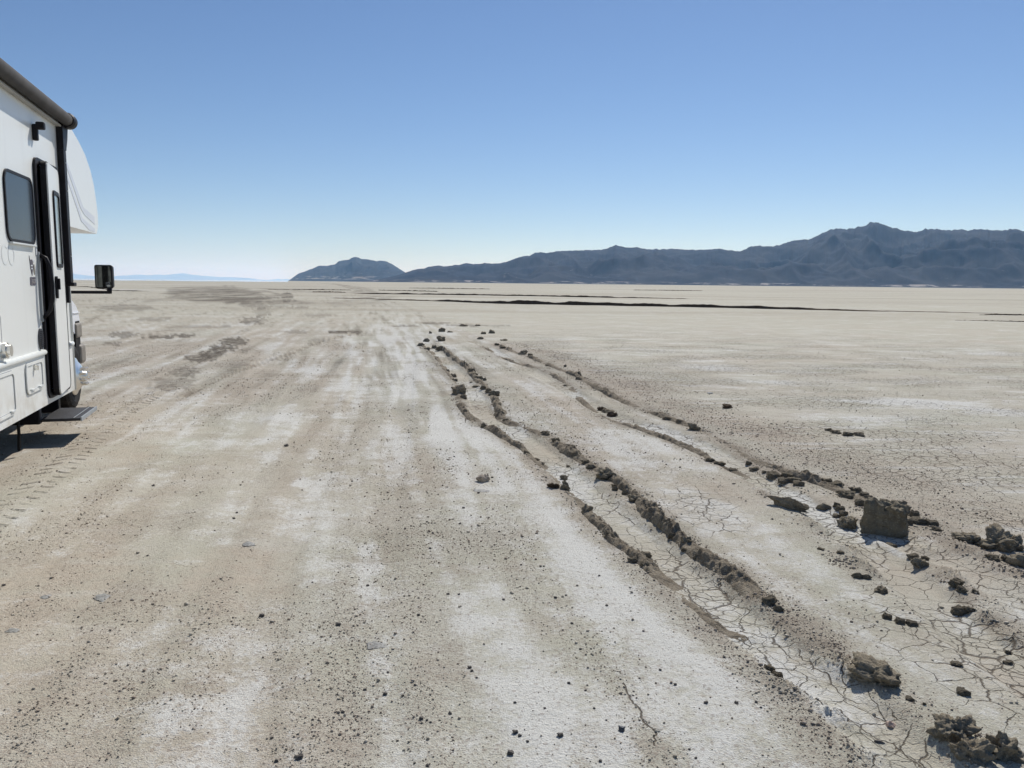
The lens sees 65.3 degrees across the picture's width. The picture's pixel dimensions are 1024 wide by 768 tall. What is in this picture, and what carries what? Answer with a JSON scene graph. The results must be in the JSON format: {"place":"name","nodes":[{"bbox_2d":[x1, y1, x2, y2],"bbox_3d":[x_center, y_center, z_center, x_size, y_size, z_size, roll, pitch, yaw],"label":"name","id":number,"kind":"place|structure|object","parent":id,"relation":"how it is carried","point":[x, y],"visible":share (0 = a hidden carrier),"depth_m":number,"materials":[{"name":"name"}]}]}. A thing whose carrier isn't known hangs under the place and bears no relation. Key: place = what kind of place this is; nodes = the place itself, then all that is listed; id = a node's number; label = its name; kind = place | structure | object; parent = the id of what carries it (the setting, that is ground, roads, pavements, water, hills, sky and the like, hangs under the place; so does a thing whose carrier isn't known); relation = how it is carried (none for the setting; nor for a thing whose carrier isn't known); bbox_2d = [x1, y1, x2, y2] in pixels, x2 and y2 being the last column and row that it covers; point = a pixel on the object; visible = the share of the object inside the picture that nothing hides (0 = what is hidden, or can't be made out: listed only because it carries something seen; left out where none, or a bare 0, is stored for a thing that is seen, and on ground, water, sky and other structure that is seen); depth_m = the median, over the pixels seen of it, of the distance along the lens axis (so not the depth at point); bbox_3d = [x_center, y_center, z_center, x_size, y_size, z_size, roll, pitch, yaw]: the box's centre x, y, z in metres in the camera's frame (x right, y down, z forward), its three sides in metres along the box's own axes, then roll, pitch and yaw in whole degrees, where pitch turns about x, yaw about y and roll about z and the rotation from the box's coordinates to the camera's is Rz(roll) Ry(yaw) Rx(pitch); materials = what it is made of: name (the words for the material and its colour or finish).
{"place":"outdoors","nodes":[
{"label":"outdoors","id":0,"kind":"place"},
{"bbox_2d":[78,286,135,290],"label":"mud bank","id":1,"kind":"structure","parent":0,"point":[106,289],"depth_m":103.44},
{"bbox_2d":[73,279,287,281],"bbox_3d":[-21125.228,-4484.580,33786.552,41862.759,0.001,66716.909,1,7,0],"label":"water","id":2,"kind":"structure","parent":0,"point":[184,280],"depth_m":1488.49,"materials":[{"name":"liquid"}]},
{"bbox_2d":[73,273,289,280],"bbox_3d":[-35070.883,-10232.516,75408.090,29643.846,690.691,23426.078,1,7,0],"label":"distant mountain","id":3,"kind":"structure","parent":0,"point":[182,276],"depth_m":74489.04,"materials":[{"name":"stone"}]},
{"bbox_2d":[266,289,340,289],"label":"mud bank","id":4,"kind":"structure","parent":0,"point":[302,289],"depth_m":135.81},
{"bbox_2d":[289,257,404,281],"bbox_3d":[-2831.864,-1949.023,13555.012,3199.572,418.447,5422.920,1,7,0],"label":"hill","id":5,"kind":"structure","parent":0,"point":[355,269],"depth_m":12445.67,"materials":[{"name":"stone"}]},
{"bbox_2d":[385,290,437,291],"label":"mud bank","id":6,"kind":"structure","parent":0,"point":[408,290],"depth_m":135.81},
{"bbox_2d":[439,288,482,288],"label":"mud bank","id":7,"kind":"structure","parent":0,"point":[458,288],"depth_m":195.08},
{"bbox_2d":[0,280,1023,767],"bbox_3d":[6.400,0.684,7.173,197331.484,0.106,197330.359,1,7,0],"label":"ground","id":8,"kind":"structure","parent":0,"point":[858,362],"depth_m":4.90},
{"bbox_2d":[4,628,19,632],"bbox_3d":[-2.137,1.056,3.420,0.058,0.006,0.045,4,7,10],"label":"flake","id":9,"kind":"object","parent":8,"relation":"on","point":[12,630],"visible":1,"depth_m":3.42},
{"bbox_2d":[0,58,114,450],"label":"motorhome","id":10,"kind":"object","parent":8,"relation":"on","point":[48,205],"visible":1,"depth_m":7.01,"materials":[{"name":"white metal"}]},
{"bbox_2d":[0,371,16,421],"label":"compartment door","id":11,"kind":"structure","parent":10,"relation":"in","point":[8,398],"depth_m":6.08,"materials":[{"name":"white metal"}]},
{"bbox_2d":[2,168,36,246],"bbox_3d":[-4.014,-1.427,6.531,0.030,0.578,0.780,-2,8,-17],"label":"window","id":12,"kind":"structure","parent":10,"relation":"in","point":[18,194],"depth_m":6.49,"materials":[{"name":"grey glass"}]},
{"bbox_2d":[25,359,43,394],"bbox_3d":[-4.039,-0.065,6.784,0.039,0.265,0.510,-2,8,-17],"label":"compartment door","id":13,"kind":"structure","parent":10,"relation":"in","point":[34,371],"depth_m":6.76,"materials":[{"name":"white metal"}]},
{"bbox_2d":[40,161,69,394],"bbox_3d":[-4.242,-0.971,7.477,0.097,2.098,0.698,-2,8,-22],"label":"entry door","id":14,"kind":"structure","parent":10,"relation":"in","point":[49,180],"depth_m":7.27,"materials":[{"name":"white metal"}]},
{"bbox_2d":[94,593,110,601],"bbox_3d":[-1.938,1.010,3.782,0.091,0.007,0.090,5,8,18],"label":"flake","id":15,"kind":"object","parent":8,"relation":"on","point":[100,597],"visible":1,"depth_m":3.78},
{"bbox_2d":[242,541,254,545],"bbox_3d":[-1.503,0.912,4.556,0.071,0.006,0.094,0,7,-22],"label":"flake","id":16,"kind":"object","parent":8,"relation":"on","point":[248,543],"visible":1,"depth_m":4.55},
{"bbox_2d":[296,753,303,760],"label":"pebble","id":17,"kind":"object","parent":8,"relation":"on","point":[299,756],"visible":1,"depth_m":2.52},
{"bbox_2d":[366,641,386,649],"bbox_3d":[-0.565,1.093,3.348,0.091,0.007,0.080,1,7,-10],"label":"flake","id":18,"kind":"object","parent":8,"relation":"on","point":[375,644],"visible":1,"depth_m":3.34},
{"bbox_2d":[436,336,444,340],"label":"mud clod","id":19,"kind":"object","parent":8,"relation":"on","point":[439,338],"visible":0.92,"depth_m":20.62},
{"bbox_2d":[451,384,465,394],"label":"mud clod","id":20,"kind":"object","parent":8,"relation":"on","point":[461,388],"visible":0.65,"depth_m":10.74,"materials":[{"name":"soil"}]},
{"bbox_2d":[473,489,488,491],"bbox_3d":[-0.222,0.776,5.808,0.122,0.006,0.081,2,7,0],"label":"flake","id":21,"kind":"object","parent":8,"relation":"on","point":[479,490],"visible":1,"depth_m":5.80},
{"bbox_2d":[476,474,489,481],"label":"stone","id":22,"kind":"object","parent":8,"relation":"on","point":[483,478],"visible":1,"depth_m":6.07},
{"bbox_2d":[518,350,527,354],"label":"mud clod","id":23,"kind":"object","parent":8,"relation":"on","point":[522,352],"visible":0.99,"depth_m":16.93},
{"bbox_2d":[540,430,549,435],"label":"mud clod","id":24,"kind":"object","parent":8,"relation":"on","point":[545,433],"visible":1,"depth_m":7.95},
{"bbox_2d":[547,483,559,488],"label":"mud clod","id":25,"kind":"object","parent":8,"relation":"on","point":[553,485],"visible":1,"depth_m":5.92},
{"bbox_2d":[560,475,567,479],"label":"mud clod","id":26,"kind":"object","parent":8,"relation":"on","point":[563,477],"visible":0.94,"depth_m":6.33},
{"bbox_2d":[422,345,748,641],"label":"mud ridge","id":27,"kind":"structure","parent":8,"relation":"on","point":[656,573],"depth_m":4.65,"materials":[{"name":"soil"}]},
{"bbox_2d":[560,480,570,491],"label":"mud clod","id":28,"kind":"object","parent":27,"relation":"on","point":[565,485],"visible":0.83,"depth_m":5.92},
{"bbox_2d":[581,504,592,513],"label":"mud clod","id":29,"kind":"object","parent":27,"relation":"on","point":[585,508],"visible":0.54,"depth_m":5.30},
{"bbox_2d":[586,464,595,468],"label":"mud clod","id":30,"kind":"object","parent":8,"relation":"on","point":[591,466],"visible":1,"depth_m":6.54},
{"bbox_2d":[595,467,615,479],"bbox_3d":[0.735,0.705,6.253,0.172,0.103,0.163,1,7,0],"label":"mud clod","id":31,"kind":"object","parent":8,"relation":"on","point":[607,473],"visible":0.89,"depth_m":6.21,"materials":[{"name":"soil"}]},
{"bbox_2d":[601,408,614,412],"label":"mud clod","id":32,"kind":"object","parent":8,"relation":"on","point":[604,410],"visible":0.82,"depth_m":9.57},
{"bbox_2d":[603,530,614,537],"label":"mud clod","id":33,"kind":"object","parent":8,"relation":"on","point":[607,532],"visible":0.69,"depth_m":4.77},
{"bbox_2d":[607,412,616,416],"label":"mud clod","id":34,"kind":"object","parent":8,"relation":"on","point":[611,414],"visible":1,"depth_m":9.28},
{"bbox_2d":[442,346,784,611],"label":"mud ridge","id":35,"kind":"structure","parent":8,"relation":"on","point":[743,584],"depth_m":4.91,"materials":[{"name":"soil"}]},
{"bbox_2d":[488,390,499,395],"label":"mud clod","id":36,"kind":"object","parent":35,"relation":"on","point":[495,393],"visible":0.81,"depth_m":10.68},
{"bbox_2d":[482,346,749,478],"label":"mud ridge","id":37,"kind":"structure","parent":8,"relation":"on","point":[584,403],"depth_m":8.22,"materials":[{"name":"soil"}]},
{"bbox_2d":[618,725,625,731],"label":"stone","id":38,"kind":"object","parent":8,"relation":"on","point":[621,728],"visible":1,"depth_m":2.69,"materials":[{"name":"stone"}]},
{"bbox_2d":[627,556,637,562],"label":"mud clod","id":39,"kind":"object","parent":8,"relation":"on","point":[633,559],"visible":1,"depth_m":4.36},
{"bbox_2d":[627,494,640,501],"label":"mud clod","id":40,"kind":"object","parent":8,"relation":"on","point":[632,498],"visible":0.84,"depth_m":5.56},
{"bbox_2d":[641,551,651,557],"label":"mud clod","id":41,"kind":"object","parent":8,"relation":"on","point":[648,554],"visible":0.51,"depth_m":4.51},
{"bbox_2d":[667,532,675,538],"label":"mud clod","id":42,"kind":"object","parent":8,"relation":"on","point":[670,534],"visible":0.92,"depth_m":4.75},
{"bbox_2d":[680,536,691,542],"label":"mud clod","id":43,"kind":"object","parent":8,"relation":"on","point":[685,539],"visible":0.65,"depth_m":4.62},
{"bbox_2d":[687,423,700,430],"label":"mud clod","id":44,"kind":"object","parent":8,"relation":"on","point":[692,426],"visible":0.98,"depth_m":8.29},
{"bbox_2d":[499,344,910,518],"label":"mud ridge","id":45,"kind":"structure","parent":8,"relation":"on","point":[810,477],"depth_m":7.37,"materials":[{"name":"soil"}]},
{"bbox_2d":[676,419,685,423],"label":"mud clod","id":46,"kind":"object","parent":45,"relation":"on","point":[679,421],"visible":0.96,"depth_m":8.70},
{"bbox_2d":[908,509,919,516],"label":"mud clod","id":47,"kind":"object","parent":45,"relation":"on","point":[913,513],"visible":0.69,"depth_m":5.22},
{"bbox_2d":[714,461,725,465],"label":"mud clod","id":48,"kind":"object","parent":8,"relation":"on","point":[720,463],"visible":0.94,"depth_m":6.72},
{"bbox_2d":[722,404,732,408],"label":"mud clod","id":49,"kind":"object","parent":8,"relation":"on","point":[727,406],"visible":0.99,"depth_m":9.82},
{"bbox_2d":[749,466,758,471],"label":"mud clod","id":50,"kind":"object","parent":8,"relation":"on","point":[755,468],"visible":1,"depth_m":6.61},
{"bbox_2d":[761,594,776,605],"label":"mud clod","id":51,"kind":"object","parent":8,"relation":"on","point":[770,599],"visible":1,"depth_m":3.77,"materials":[{"name":"soil"}]},
{"bbox_2d":[764,664,774,671],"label":"mud clod","id":52,"kind":"object","parent":8,"relation":"on","point":[769,667],"visible":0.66,"depth_m":3.18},
{"bbox_2d":[765,472,780,479],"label":"mud clod","id":53,"kind":"object","parent":8,"relation":"on","point":[772,475],"visible":0.94,"depth_m":6.31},
{"bbox_2d":[771,670,782,677],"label":"mud clod","id":54,"kind":"object","parent":8,"relation":"on","point":[777,673],"visible":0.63,"depth_m":3.13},
{"bbox_2d":[773,605,784,611],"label":"mud clod","id":55,"kind":"object","parent":8,"relation":"on","point":[778,608],"visible":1,"depth_m":3.71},
{"bbox_2d":[777,477,789,483],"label":"mud clod","id":56,"kind":"object","parent":8,"relation":"on","point":[782,480],"visible":1,"depth_m":6.15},
{"bbox_2d":[780,472,792,477],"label":"mud clod","id":57,"kind":"object","parent":8,"relation":"on","point":[785,474],"visible":0.82,"depth_m":6.30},
{"bbox_2d":[767,495,809,512],"bbox_3d":[1.886,0.806,5.446,0.311,0.087,0.106,7,10,43],"label":"mud clod","id":58,"kind":"object","parent":8,"relation":"on","point":[790,503],"visible":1,"depth_m":5.40,"materials":[{"name":"soil"}]},
{"bbox_2d":[787,477,801,482],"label":"mud clod","id":59,"kind":"object","parent":8,"relation":"on","point":[791,479],"visible":0.7,"depth_m":6.15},
{"bbox_2d":[793,480,804,485],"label":"mud clod","id":60,"kind":"object","parent":8,"relation":"on","point":[798,483],"visible":1,"depth_m":6.05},
{"bbox_2d":[815,503,830,510],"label":"mud clod","id":61,"kind":"object","parent":8,"relation":"on","point":[823,507],"visible":1,"depth_m":5.50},
{"bbox_2d":[821,478,832,481],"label":"mud clod","id":62,"kind":"object","parent":8,"relation":"on","point":[827,479],"visible":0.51,"depth_m":6.13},
{"bbox_2d":[829,429,841,433],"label":"mud clod","id":63,"kind":"object","parent":8,"relation":"on","point":[835,431],"visible":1,"depth_m":8.24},
{"bbox_2d":[828,480,844,486],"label":"mud clod","id":64,"kind":"object","parent":8,"relation":"on","point":[838,483],"visible":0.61,"depth_m":6.02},
{"bbox_2d":[834,505,844,510],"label":"mud clod","id":65,"kind":"object","parent":8,"relation":"on","point":[838,508],"visible":0.77,"depth_m":5.41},
{"bbox_2d":[839,510,848,515],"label":"mud clod","id":66,"kind":"object","parent":8,"relation":"on","point":[843,513],"visible":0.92,"depth_m":5.31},
{"bbox_2d":[835,489,854,498],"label":"mud clod","id":67,"kind":"object","parent":8,"relation":"on","point":[847,494],"visible":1,"depth_m":5.73,"materials":[{"name":"soil"}]},
{"bbox_2d":[836,515,858,528],"bbox_3d":[2.157,0.890,5.119,0.128,0.086,0.112,0,7,-8],"label":"mud clod","id":68,"kind":"object","parent":8,"relation":"on","point":[849,522],"visible":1,"depth_m":5.10,"materials":[{"name":"soil"}]},
{"bbox_2d":[841,431,853,435],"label":"mud clod","id":69,"kind":"object","parent":8,"relation":"on","point":[847,433],"visible":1,"depth_m":8.09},
{"bbox_2d":[848,487,861,492],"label":"mud clod","id":70,"kind":"object","parent":8,"relation":"on","point":[857,489],"visible":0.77,"depth_m":5.88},
{"bbox_2d":[851,572,862,578],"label":"mud clod","id":71,"kind":"object","parent":8,"relation":"on","point":[857,575],"visible":1,"depth_m":4.15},
{"bbox_2d":[855,498,863,505],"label":"mud clod","id":72,"kind":"object","parent":8,"relation":"on","point":[859,502],"visible":0.91,"depth_m":5.51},
{"bbox_2d":[854,432,864,436],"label":"mud clod","id":73,"kind":"object","parent":8,"relation":"on","point":[860,434],"visible":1,"depth_m":8.07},
{"bbox_2d":[858,491,868,495],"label":"mud clod","id":74,"kind":"object","parent":8,"relation":"on","point":[862,493],"visible":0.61,"depth_m":5.76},
{"bbox_2d":[862,574,871,579],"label":"mud clod","id":75,"kind":"object","parent":8,"relation":"on","point":[867,576],"visible":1,"depth_m":4.14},
{"bbox_2d":[846,651,901,688],"bbox_3d":[1.397,1.110,3.091,0.209,0.094,0.199,5,8,32],"label":"mud clod","id":76,"kind":"object","parent":8,"relation":"on","point":[863,667],"visible":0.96,"depth_m":3.06,"materials":[{"name":"soil"}]},
{"bbox_2d":[874,585,887,594],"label":"mud clod","id":77,"kind":"object","parent":8,"relation":"on","point":[882,591],"visible":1,"depth_m":3.96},
{"bbox_2d":[860,497,908,537],"bbox_3d":[2.319,0.826,4.971,0.279,0.233,0.161,4,12,28],"label":"mud block","id":78,"kind":"object","parent":8,"relation":"on","point":[884,518],"depth_m":4.92,"materials":[{"name":"soil"}]},
{"bbox_2d":[882,612,891,619],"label":"mud clod","id":79,"kind":"object","parent":8,"relation":"on","point":[886,616],"visible":1,"depth_m":3.64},
{"bbox_2d":[885,721,895,727],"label":"stone","id":80,"kind":"object","parent":8,"relation":"on","point":[890,724],"visible":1,"depth_m":2.80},
{"bbox_2d":[886,542,897,547],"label":"mud clod","id":81,"kind":"object","parent":8,"relation":"on","point":[892,544],"visible":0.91,"depth_m":4.72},
{"bbox_2d":[894,616,905,624],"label":"mud clod","id":82,"kind":"object","parent":8,"relation":"on","point":[899,621],"visible":1,"depth_m":3.59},
{"bbox_2d":[905,695,914,701],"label":"mud clod","id":83,"kind":"object","parent":8,"relation":"on","point":[908,698],"visible":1,"depth_m":2.91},
{"bbox_2d":[907,518,912,525],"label":"mud clod","id":84,"kind":"object","parent":8,"relation":"on","point":[910,521],"visible":0.44,"depth_m":5.08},
{"bbox_2d":[905,619,918,626],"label":"mud clod","id":85,"kind":"object","parent":8,"relation":"on","point":[910,623],"visible":1,"depth_m":3.57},
{"bbox_2d":[906,553,919,559],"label":"mud clod","id":86,"kind":"object","parent":8,"relation":"on","point":[912,556],"visible":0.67,"depth_m":4.46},
{"bbox_2d":[911,516,926,524],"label":"mud clod","id":87,"kind":"object","parent":8,"relation":"on","point":[917,520],"visible":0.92,"depth_m":5.09,"materials":[{"name":"soil"}]},
{"bbox_2d":[910,557,928,568],"bbox_3d":[2.230,0.973,4.364,0.092,0.058,0.087,5,9,33],"label":"mud clod","id":88,"kind":"object","parent":8,"relation":"on","point":[919,563],"visible":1,"depth_m":4.34,"materials":[{"name":"soil"}]},
{"bbox_2d":[925,518,938,525],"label":"mud clod","id":89,"kind":"object","parent":8,"relation":"on","point":[929,522],"visible":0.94,"depth_m":5.06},
{"bbox_2d":[931,526,941,530],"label":"mud clod","id":90,"kind":"object","parent":8,"relation":"on","point":[934,528],"visible":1,"depth_m":4.97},
{"bbox_2d":[926,713,981,742],"bbox_3d":[1.484,1.164,2.684,0.159,0.092,0.151,5,9,32],"label":"mud clod","id":91,"kind":"object","parent":8,"relation":"on","point":[948,728],"visible":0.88,"depth_m":2.67,"materials":[{"name":"soil"}]},
{"bbox_2d":[948,579,960,587],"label":"mud clod","id":92,"kind":"object","parent":8,"relation":"on","point":[953,582],"visible":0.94,"depth_m":4.01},
{"bbox_2d":[949,660,962,665],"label":"mud clod","id":93,"kind":"object","parent":8,"relation":"on","point":[956,663],"visible":1,"depth_m":3.19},
{"bbox_2d":[950,607,967,615],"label":"mud clod","id":94,"kind":"object","parent":8,"relation":"on","point":[958,611],"visible":1,"depth_m":3.76,"materials":[{"name":"soil"}]},
{"bbox_2d":[955,585,967,592],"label":"mud clod","id":95,"kind":"object","parent":8,"relation":"on","point":[959,589],"visible":1,"depth_m":3.96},
{"bbox_2d":[956,686,970,696],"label":"mud clod","id":96,"kind":"object","parent":8,"relation":"on","point":[962,691],"visible":1,"depth_m":2.96,"materials":[{"name":"soil"}]},
{"bbox_2d":[951,532,980,543],"bbox_3d":[2.711,0.914,4.746,0.169,0.069,0.160,3,7,15],"label":"mud clod","id":97,"kind":"object","parent":8,"relation":"on","point":[970,537],"visible":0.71,"depth_m":4.71,"materials":[{"name":"soil"}]},
{"bbox_2d":[963,606,975,611],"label":"mud clod","id":98,"kind":"object","parent":8,"relation":"on","point":[969,609],"visible":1,"depth_m":3.75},
{"bbox_2d":[948,737,996,767],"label":"mud clod","id":99,"kind":"object","parent":8,"relation":"on","point":[977,751],"visible":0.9,"depth_m":2.56,"materials":[{"name":"soil"}]},
{"bbox_2d":[984,553,1000,561],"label":"mud clod","id":100,"kind":"object","parent":8,"relation":"on","point":[994,557],"visible":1,"depth_m":4.42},
{"bbox_2d":[975,523,1016,552],"bbox_3d":[2.804,0.899,4.642,0.191,0.151,0.192,3,8,16],"label":"mud clod","id":101,"kind":"object","parent":8,"relation":"on","point":[998,538],"visible":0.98,"depth_m":4.62,"materials":[{"name":"soil"}]},
{"bbox_2d":[1000,554,1006,561],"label":"mud clod","id":102,"kind":"object","parent":8,"relation":"on","point":[1003,557],"visible":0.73,"depth_m":4.42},
{"bbox_2d":[984,730,1023,764],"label":"mud clod","id":103,"kind":"object","parent":8,"relation":"on","point":[1007,748],"visible":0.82,"depth_m":2.56,"materials":[{"name":"soil"}]},
{"bbox_2d":[1002,659,1013,664],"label":"mud clod","id":104,"kind":"object","parent":8,"relation":"on","point":[1008,662],"visible":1,"depth_m":3.27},
{"bbox_2d":[1005,553,1023,567],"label":"mud clod","id":105,"kind":"object","parent":8,"relation":"on","point":[1016,559],"visible":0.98,"depth_m":4.34,"materials":[{"name":"soil"}]},
{"bbox_2d":[1011,534,1023,550],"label":"mud clod","id":106,"kind":"object","parent":8,"relation":"on","point":[1018,541],"visible":0.62,"depth_m":4.60,"materials":[{"name":"soil"}]},
{"bbox_2d":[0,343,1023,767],"bbox_3d":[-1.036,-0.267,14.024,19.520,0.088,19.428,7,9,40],"label":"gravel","id":107,"kind":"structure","parent":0,"point":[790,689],"depth_m":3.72,"materials":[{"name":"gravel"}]},
{"bbox_2d":[0,0,1023,279],"label":"sky","id":108,"kind":"structure","parent":0,"point":[255,139],"materials":[{"name":"blue"}]},
{"bbox_2d":[358,293,685,298],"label":"mud bank","id":109,"kind":"structure","parent":0,"point":[518,295],"depth_m":94.04,"materials":[{"name":"soil"}]},
{"bbox_2d":[346,298,998,313],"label":"mud bank","id":110,"kind":"structure","parent":0,"point":[618,304],"depth_m":55.21,"materials":[{"name":"soil"}]},
{"bbox_2d":[338,222,1023,288],"bbox_3d":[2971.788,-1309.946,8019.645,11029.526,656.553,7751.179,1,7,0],"label":"mountain","id":111,"kind":"structure","parent":0,"point":[873,254],"depth_m":6531.53,"materials":[{"name":"stone"}]},
{"bbox_2d":[666,290,699,290],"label":"mud bank","id":112,"kind":"structure","parent":0,"point":[682,290],"depth_m":208.06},
{"bbox_2d":[961,320,1023,321],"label":"mud bank","id":113,"kind":"structure","parent":0,"point":[992,320],"depth_m":36.44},
{"bbox_2d":[984,314,1023,314],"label":"mud bank","id":114,"kind":"structure","parent":0,"point":[1003,314],"depth_m":45.10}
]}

